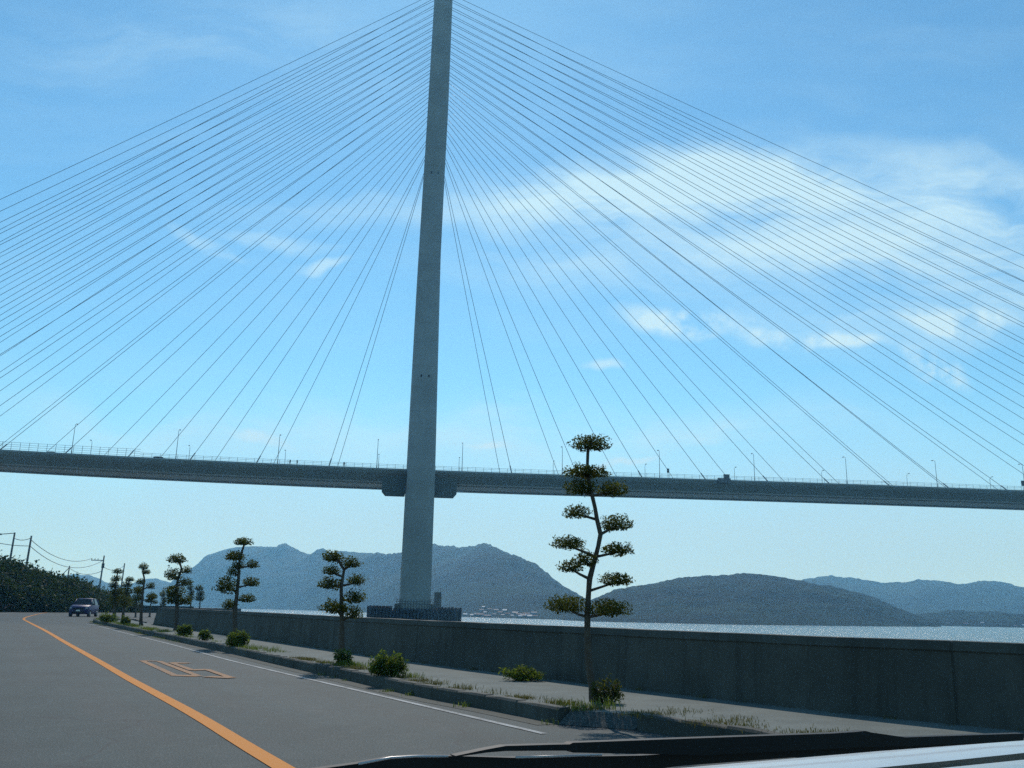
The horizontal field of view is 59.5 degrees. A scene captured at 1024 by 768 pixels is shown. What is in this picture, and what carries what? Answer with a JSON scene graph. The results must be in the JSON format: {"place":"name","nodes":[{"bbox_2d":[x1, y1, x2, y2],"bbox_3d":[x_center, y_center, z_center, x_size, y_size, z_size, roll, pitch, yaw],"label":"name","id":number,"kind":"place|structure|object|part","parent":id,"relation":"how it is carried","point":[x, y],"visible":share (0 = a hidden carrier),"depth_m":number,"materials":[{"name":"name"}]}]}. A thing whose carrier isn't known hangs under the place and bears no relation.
{"place":"outdoors","nodes":[
{"label":"outdoors","id":0,"kind":"place"},
{"bbox_2d":[0,575,29,611],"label":"bank","id":1,"kind":"structure","parent":0,"point":[3,608],"depth_m":111.73,"materials":[{"name":"green plant"}]},
{"bbox_2d":[0,532,15,558],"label":"utility pole","id":2,"kind":"object","parent":1,"relation":"on","point":[14,533],"visible":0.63,"depth_m":137.77,"materials":[{"name":"concrete"}]},
{"bbox_2d":[25,536,31,565],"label":"utility pole","id":3,"kind":"object","parent":1,"relation":"on","point":[28,553],"visible":0.41,"depth_m":131.60,"materials":[{"name":"concrete"}]},
{"bbox_2d":[32,541,91,561],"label":"overhead wire","id":4,"kind":"object","parent":3,"relation":"attached to","point":[55,556],"visible":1,"depth_m":146.38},
{"bbox_2d":[0,550,139,612],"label":"bank thicket","id":5,"kind":"object","parent":1,"relation":"on","point":[47,591],"visible":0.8,"depth_m":115.80,"materials":[{"name":"green plant"}]},
{"bbox_2d":[65,574,170,605],"bbox_3d":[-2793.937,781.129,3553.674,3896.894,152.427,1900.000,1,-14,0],"label":"hills","id":6,"kind":"structure","parent":0,"point":[159,586],"depth_m":3237.59,"materials":[{"name":"plant"}]},
{"bbox_2d":[166,543,584,619],"bbox_3d":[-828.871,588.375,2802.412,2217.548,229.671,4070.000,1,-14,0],"label":"hills","id":7,"kind":"structure","parent":0,"point":[468,580],"depth_m":2059.17,"materials":[{"name":"green plant"}]},
{"bbox_2d":[0,612,802,767],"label":"road","id":8,"kind":"structure","parent":0,"point":[62,705],"depth_m":10.55,"materials":[{"name":"grey asphalt"}]},
{"bbox_2d":[68,598,98,616],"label":"car","id":9,"kind":"object","parent":8,"relation":"on","point":[87,606],"visible":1,"depth_m":83.52,"materials":[{"name":"blue paint"}]},
{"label":"window","id":10,"kind":"part","parent":9,"relation":"part of","materials":[{"name":"black glass"}]},
{"bbox_2d":[91,556,104,588],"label":"utility pole","id":11,"kind":"object","parent":8,"relation":"on","point":[103,564],"visible":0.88,"depth_m":174.09,"materials":[{"name":"concrete"}]},
{"bbox_2d":[31,547,99,567],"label":"overhead wire","id":12,"kind":"object","parent":11,"relation":"attached to","point":[59,564],"visible":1,"depth_m":147.60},
{"bbox_2d":[130,585,140,617],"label":"topiary tree","id":13,"kind":"object","parent":8,"relation":"on","point":[135,599],"visible":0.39,"depth_m":85.20,"materials":[{"name":"green plant"}]},
{"bbox_2d":[145,591,158,616],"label":"topiary tree","id":14,"kind":"object","parent":8,"relation":"on","point":[153,601],"visible":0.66,"depth_m":89.13,"materials":[{"name":"green plant"}]},
{"bbox_2d":[23,612,294,767],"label":"road centre line","id":15,"kind":"object","parent":8,"relation":"on","point":[262,755],"visible":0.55,"depth_m":10.07,"materials":[{"name":"orange paint"}]},
{"bbox_2d":[139,660,234,677],"bbox_3d":[-6.704,5.745,18.118,1.064,0.005,5.781,9,-16,-28],"label":"road speed marking","id":16,"kind":"object","parent":8,"relation":"on","point":[181,669],"visible":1,"depth_m":17.66,"materials":[{"name":"orange paint"}]},
{"bbox_2d":[137,605,240,612],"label":"quay wall","id":17,"kind":"structure","parent":8,"relation":"on","point":[146,609],"depth_m":133.11,"materials":[{"name":"concrete"}]},
{"bbox_2d":[159,591,166,605],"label":"topiary tree","id":18,"kind":"object","parent":17,"relation":"on","point":[162,602],"visible":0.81,"depth_m":141.54,"materials":[{"name":"green plant"}]},
{"bbox_2d":[186,585,194,605],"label":"topiary tree","id":19,"kind":"object","parent":17,"relation":"on","point":[189,587],"visible":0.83,"depth_m":141.89,"materials":[{"name":"green plant"}]},
{"bbox_2d":[194,585,205,607],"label":"topiary tree","id":20,"kind":"object","parent":17,"relation":"on","point":[199,596],"visible":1,"depth_m":141.76,"materials":[{"name":"green plant"}]},
{"bbox_2d":[86,623,544,733],"bbox_3d":[-13.345,9.379,32.941,0.320,0.001,55.542,9,-16,-28],"label":"road side line","id":21,"kind":"object","parent":8,"relation":"on","point":[539,732],"visible":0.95,"depth_m":13.12,"materials":[{"name":"white paint"}]},
{"bbox_2d":[88,621,555,724],"bbox_3d":[-14.686,10.220,36.353,0.704,0.001,61.662,9,-16,-28],"label":"gutter","id":22,"kind":"object","parent":8,"relation":"on","point":[469,708],"visible":0.85,"depth_m":14.27,"materials":[{"name":"grey concrete"}]},
{"bbox_2d":[93,619,568,723],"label":"kerb","id":23,"kind":"structure","parent":8,"relation":"on","point":[548,712],"depth_m":13.79,"materials":[{"name":"concrete"}]},
{"bbox_2d":[88,617,623,725],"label":"roadside grass","id":24,"kind":"structure","parent":8,"relation":"on","point":[599,704],"depth_m":16.93,"materials":[{"name":"green plant"}]},
{"bbox_2d":[153,608,1023,730],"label":"sea wall","id":25,"kind":"structure","parent":8,"relation":"on","point":[971,683],"depth_m":12.15,"materials":[{"name":"concrete"}]},
{"bbox_2d":[559,710,636,729],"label":"driveway ramp","id":26,"kind":"structure","parent":8,"relation":"on","point":[594,719],"depth_m":10.16,"materials":[{"name":"concrete"}]},
{"bbox_2d":[314,730,1023,767],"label":"car","id":27,"kind":"object","parent":8,"relation":"on","point":[994,750],"visible":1,"depth_m":0.55,"materials":[{"name":"white paint"}]},
{"bbox_2d":[637,713,874,757],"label":"kerb","id":28,"kind":"structure","parent":8,"relation":"on","point":[657,723],"depth_m":9.40,"materials":[{"name":"concrete"}]},
{"bbox_2d":[96,619,740,709],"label":"pavement","id":29,"kind":"structure","parent":0,"point":[564,690],"depth_m":14.14,"materials":[{"name":"concrete"}]},
{"bbox_2d":[98,611,119,622],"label":"bush","id":30,"kind":"object","parent":29,"relation":"on","point":[107,618],"visible":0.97,"depth_m":52.01,"materials":[{"name":"green plant"}]},
{"bbox_2d":[107,568,130,620],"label":"topiary tree","id":31,"kind":"object","parent":29,"relation":"on","point":[115,591],"visible":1,"depth_m":60.25,"materials":[{"name":"green plant"}]},
{"bbox_2d":[120,615,130,624],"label":"bush","id":32,"kind":"object","parent":29,"relation":"on","point":[126,620],"visible":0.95,"depth_m":47.72,"materials":[{"name":"green plant"}]},
{"bbox_2d":[119,576,134,618],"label":"topiary tree","id":33,"kind":"object","parent":29,"relation":"on","point":[128,584],"visible":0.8,"depth_m":63.62,"materials":[{"name":"green plant"}]},
{"bbox_2d":[132,562,157,625],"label":"topiary tree","id":34,"kind":"object","parent":29,"relation":"on","point":[141,582],"visible":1,"depth_m":47.67,"materials":[{"name":"green plant"}]},
{"bbox_2d":[159,553,193,630],"bbox_3d":[-14.914,9.247,39.850,1.467,3.434,1.118,1,-14,0],"label":"topiary tree","id":35,"kind":"object","parent":29,"relation":"on","point":[176,594],"visible":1,"depth_m":39.80,"materials":[{"name":"green plant"}]},
{"bbox_2d":[175,622,193,635],"bbox_3d":[-11.783,8.843,32.256,0.674,0.501,0.508,6,-15,-17],"label":"bush","id":36,"kind":"object","parent":29,"relation":"on","point":[186,629],"visible":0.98,"depth_m":32.16,"materials":[{"name":"green plant"}]},
{"bbox_2d":[197,628,213,640],"bbox_3d":[-9.883,8.073,28.849,0.556,0.409,0.387,-4,-15,20],"label":"bush","id":37,"kind":"object","parent":29,"relation":"on","point":[206,635],"visible":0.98,"depth_m":28.80,"materials":[{"name":"green plant"}]},
{"bbox_2d":[211,536,259,632],"bbox_3d":[-8.691,6.475,28.216,1.522,3.325,0.835,7,-15,-21],"label":"topiary tree","id":38,"kind":"object","parent":29,"relation":"on","point":[228,583],"visible":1,"depth_m":28.26,"materials":[{"name":"green plant"}]},
{"bbox_2d":[224,630,250,646],"bbox_3d":[-7.525,6.979,24.610,0.735,0.530,0.600,1,-14,0],"label":"bush","id":39,"kind":"object","parent":29,"relation":"on","point":[237,638],"visible":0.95,"depth_m":24.50,"materials":[{"name":"green plant"}]},
{"bbox_2d":[317,550,367,659],"bbox_3d":[-3.628,4.718,19.036,1.129,2.388,0.670,1,-14,0],"label":"topiary tree","id":40,"kind":"object","parent":29,"relation":"on","point":[340,608],"visible":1,"depth_m":19.05,"materials":[{"name":"green plant"}]},
{"bbox_2d":[332,649,353,663],"bbox_3d":[-3.357,5.418,17.797,0.447,0.352,0.324,1,-14,0],"label":"bush","id":41,"kind":"object","parent":29,"relation":"on","point":[344,655],"visible":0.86,"depth_m":17.76,"materials":[{"name":"green plant"}]},
{"bbox_2d":[368,649,409,676],"bbox_3d":[-2.050,4.642,14.914,0.715,0.486,0.519,1,-14,0],"label":"bush","id":42,"kind":"object","parent":29,"relation":"on","point":[382,665],"visible":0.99,"depth_m":14.81,"materials":[{"name":"green plant"}]},
{"bbox_2d":[498,664,546,681],"bbox_3d":[0.162,4.735,14.694,0.823,0.285,0.525,1,-14,0],"label":"bush","id":43,"kind":"object","parent":29,"relation":"on","point":[523,673],"visible":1,"depth_m":14.61,"materials":[{"name":"green plant"}]},
{"bbox_2d":[153,624,1023,733],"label":"dry grass","id":44,"kind":"structure","parent":29,"relation":"on","point":[423,680],"depth_m":10.88,"materials":[{"name":"green plant"}]},
{"bbox_2d":[543,433,635,701],"bbox_3d":[1.043,2.393,11.873,1.269,3.562,0.818,1,-14,0],"label":"topiary tree","id":45,"kind":"object","parent":29,"relation":"on","point":[587,472],"visible":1,"depth_m":11.91,"materials":[{"name":"green plant"}]},
{"bbox_2d":[588,668,624,703],"bbox_3d":[1.200,3.809,11.300,0.469,0.447,0.344,1,-14,0],"label":"bush","id":46,"kind":"object","parent":29,"relation":"on","point":[613,692],"visible":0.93,"depth_m":11.26,"materials":[{"name":"green plant"}]},
{"bbox_2d":[0,0,1023,598],"label":"sky","id":47,"kind":"structure","parent":0,"point":[918,103],"materials":[{"name":"blue"}]},
{"bbox_2d":[241,609,1023,642],"bbox_3d":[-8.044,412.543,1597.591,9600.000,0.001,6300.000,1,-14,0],"label":"sea","id":48,"kind":"structure","parent":0,"point":[998,634],"depth_m":549.88,"materials":[{"name":"teal liquid"}]},
{"bbox_2d":[0,0,1023,620],"bbox_3d":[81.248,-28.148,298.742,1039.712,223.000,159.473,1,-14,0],"label":"cable stayed bridge","id":49,"kind":"structure","parent":48,"relation":"in","point":[420,482],"depth_m":272.61,"materials":[{"name":"concrete"}]},
{"bbox_2d":[717,474,730,483],"bbox_3d":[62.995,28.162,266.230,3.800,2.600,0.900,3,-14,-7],"label":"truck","id":50,"kind":"object","parent":49,"relation":"attached to","point":[726,478],"visible":1,"depth_m":265.77,"materials":[{"name":"grey metal"}]},
{"bbox_2d":[579,702,743,713],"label":"pavement","id":51,"kind":"structure","parent":0,"point":[665,708],"depth_m":10.77,"materials":[{"name":"concrete"}]},
{"bbox_2d":[558,573,940,626],"bbox_3d":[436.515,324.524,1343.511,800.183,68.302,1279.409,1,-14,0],"label":"hills","id":52,"kind":"structure","parent":0,"point":[746,599],"depth_m":914.97,"materials":[{"name":"plant"}]},
{"bbox_2d":[662,702,1023,735],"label":"pavement","id":53,"kind":"structure","parent":0,"point":[783,718],"depth_m":9.76,"materials":[{"name":"concrete"}]},
{"bbox_2d":[803,575,1023,614],"bbox_3d":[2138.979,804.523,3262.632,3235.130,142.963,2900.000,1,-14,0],"label":"hills","id":54,"kind":"structure","parent":0,"point":[917,596],"depth_m":2437.00,"materials":[{"name":"plant"}]},
{"bbox_2d":[917,610,1023,627],"bbox_3d":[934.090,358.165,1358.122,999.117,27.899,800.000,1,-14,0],"label":"hills","id":55,"kind":"structure","parent":0,"point":[975,619],"depth_m":1181.52,"materials":[{"name":"plant"}]}
]}

